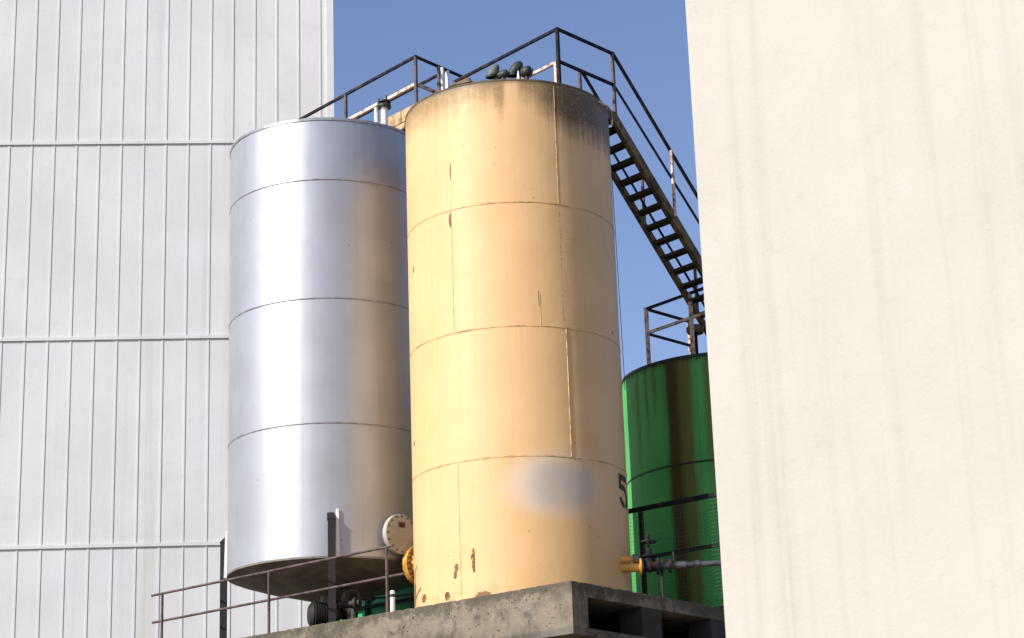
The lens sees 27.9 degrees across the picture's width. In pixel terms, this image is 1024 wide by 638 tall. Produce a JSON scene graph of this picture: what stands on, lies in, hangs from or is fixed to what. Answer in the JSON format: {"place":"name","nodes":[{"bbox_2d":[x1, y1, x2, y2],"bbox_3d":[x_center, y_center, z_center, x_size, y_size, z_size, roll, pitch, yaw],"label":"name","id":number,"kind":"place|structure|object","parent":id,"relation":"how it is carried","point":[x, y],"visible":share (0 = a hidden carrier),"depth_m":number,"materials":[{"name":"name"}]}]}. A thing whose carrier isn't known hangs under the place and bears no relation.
{"place":"outdoors","nodes":[
{"label":"outdoors","id":0,"kind":"place"},
{"bbox_2d":[333,0,707,378],"label":"sky","id":1,"kind":"structure","parent":0,"point":[649,39],"materials":[{"name":"blue"}]},
{"bbox_2d":[659,552,720,596],"bbox_3d":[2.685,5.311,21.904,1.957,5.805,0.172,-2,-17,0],"label":"discharge pipe","id":2,"kind":"object","parent":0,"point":[669,565],"visible":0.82,"depth_m":22.69,"materials":[{"name":"metal"}]},
{"bbox_2d":[685,0,1023,637],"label":"building","id":3,"kind":"structure","parent":0,"point":[860,175],"depth_m":13.79,"materials":[{"name":"white concrete"}]},
{"label":"ground","id":4,"kind":"structure","parent":0,"visible":0},
{"bbox_2d":[0,0,333,637],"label":"warehouse","id":5,"kind":"structure","parent":4,"relation":"on","point":[125,125],"depth_m":36.56,"materials":[{"name":"white metal"}]},
{"bbox_2d":[244,581,725,637],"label":"concrete platform","id":6,"kind":"structure","parent":4,"relation":"on","point":[570,609],"depth_m":21.75,"materials":[{"name":"grey concrete"}]},
{"bbox_2d":[151,544,404,637],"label":"guard rail","id":7,"kind":"object","parent":6,"relation":"on","point":[269,599],"visible":0.86,"depth_m":23.88,"materials":[{"name":"grey metal"}]},
{"bbox_2d":[219,117,413,637],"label":"storage tank","id":8,"kind":"object","parent":6,"relation":"on","point":[319,446],"visible":0.78,"depth_m":24.85,"materials":[{"name":"metal"}]},
{"bbox_2d":[374,95,390,124],"bbox_3d":[-1.617,-2.600,25.955,0.197,0.406,0.176,6,-19,-25],"label":"vent pipe","id":9,"kind":"object","parent":8,"relation":"on","point":[384,106],"visible":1,"depth_m":25.93,"materials":[{"name":"silver metal"}]},
{"bbox_2d":[298,55,470,130],"bbox_3d":[-2.011,-2.430,27.472,3.164,1.041,1.077,-16,-22,39],"label":"catwalk","id":10,"kind":"object","parent":8,"relation":"on","point":[396,120],"visible":0.26,"depth_m":26.56,"materials":[{"name":"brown metal"}]},
{"bbox_2d":[307,595,357,625],"bbox_3d":[-2.108,3.500,24.215,0.700,0.490,0.380,3,-18,-17],"label":"pump","id":11,"kind":"object","parent":6,"relation":"on","point":[317,612],"visible":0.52,"depth_m":24.09,"materials":[{"name":"black paint"}]},
{"bbox_2d":[336,586,361,618],"bbox_3d":[-1.981,3.493,24.356,0.247,0.599,1.407,2,-18,-12],"label":"drain pipe","id":12,"kind":"object","parent":6,"relation":"on","point":[350,598],"visible":0.75,"depth_m":23.84,"materials":[{"name":"grey metal"}]},
{"bbox_2d":[361,593,412,608],"bbox_3d":[-1.700,3.594,24.708,1.124,0.595,0.048,-8,-18,20],"label":"thin pipe","id":13,"kind":"object","parent":6,"relation":"on","point":[372,598],"visible":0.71,"depth_m":24.72,"materials":[{"name":"metal"}]},
{"bbox_2d":[390,590,394,611],"bbox_3d":[-1.310,3.109,22.635,0.060,0.271,0.060,-2,-17,0],"label":"marker post","id":14,"kind":"object","parent":6,"relation":"on","point":[392,600],"visible":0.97,"depth_m":22.62,"materials":[{"name":"white paint"}]},
{"bbox_2d":[402,79,641,607],"bbox_3d":[-0.017,0.441,23.988,2.723,6.079,2.515,-2,-17,0],"label":"storage tank","id":15,"kind":"object","parent":6,"relation":"on","point":[519,477],"visible":0.9,"depth_m":23.01,"materials":[{"name":"beige metal"}]},
{"bbox_2d":[449,78,472,86],"bbox_3d":[-0.594,-2.676,24.434,0.300,0.326,0.230,-2,-17,0],"label":"roof hatch","id":16,"kind":"object","parent":15,"relation":"on","point":[465,80],"visible":0.06,"depth_m":24.37,"materials":[{"name":"beige metal"}]},
{"bbox_2d":[486,64,509,78],"bbox_3d":[-0.166,-2.808,24.293,0.297,0.425,0.131,-7,-18,14],"label":"cowl vent","id":17,"kind":"object","parent":15,"relation":"on","point":[493,72],"visible":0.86,"depth_m":24.28,"materials":[{"name":"grey metal"}]},
{"bbox_2d":[507,61,532,78],"bbox_3d":[0.093,-2.830,24.295,0.322,0.450,0.196,-2,-17,0],"label":"cowl vent","id":18,"kind":"object","parent":15,"relation":"on","point":[517,70],"visible":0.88,"depth_m":24.27,"materials":[{"name":"grey metal"}]},
{"bbox_2d":[453,27,617,124],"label":"roof platform","id":19,"kind":"structure","parent":15,"relation":"on","point":[557,63],"depth_m":25.00,"materials":[{"name":"paint"}]},
{"bbox_2d":[640,534,658,575],"bbox_3d":[1.512,2.599,22.750,0.195,0.457,0.194,-2,-17,0],"label":"gate valve","id":20,"kind":"object","parent":15,"relation":"attached to","point":[650,564],"visible":1,"depth_m":22.68,"materials":[{"name":"paint"}]},
{"bbox_2d":[358,492,723,616],"bbox_3d":[-0.113,3.305,25.243,6.550,1.355,0.081,-15,-22,37],"label":"fence","id":21,"kind":"object","parent":6,"relation":"on","point":[375,607],"visible":0.19,"depth_m":23.89,"materials":[{"name":"metal"}]},
{"bbox_2d":[622,352,722,606],"bbox_3d":[2.820,2.405,26.335,2.698,3.523,2.698,-2,-17,0],"label":"storage tank","id":22,"kind":"object","parent":6,"relation":"on","point":[669,444],"visible":0.34,"depth_m":25.47,"materials":[{"name":"green metal"}]},
{"bbox_2d":[581,51,706,336],"bbox_3d":[2.044,-1.246,25.958,0.562,3.589,2.860,-17,-23,40],"label":"stairway","id":23,"kind":"object","parent":22,"relation":"on","point":[663,204],"visible":0.64,"depth_m":25.67,"materials":[{"name":"black metal"}]},
{"bbox_2d":[644,287,704,363],"bbox_3d":[2.220,0.162,26.287,0.785,0.914,1.934,2,-18,-13],"label":"roof railing","id":24,"kind":"object","parent":22,"relation":"on","point":[689,320],"visible":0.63,"depth_m":26.57,"materials":[{"name":"metal"}]},
{"bbox_2d":[686,324,703,352],"bbox_3d":[2.343,0.336,26.246,0.230,0.547,0.230,-2,-17,0],"label":"mushroom vent","id":25,"kind":"object","parent":22,"relation":"on","point":[698,329],"visible":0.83,"depth_m":26.23,"materials":[{"name":"metal"}]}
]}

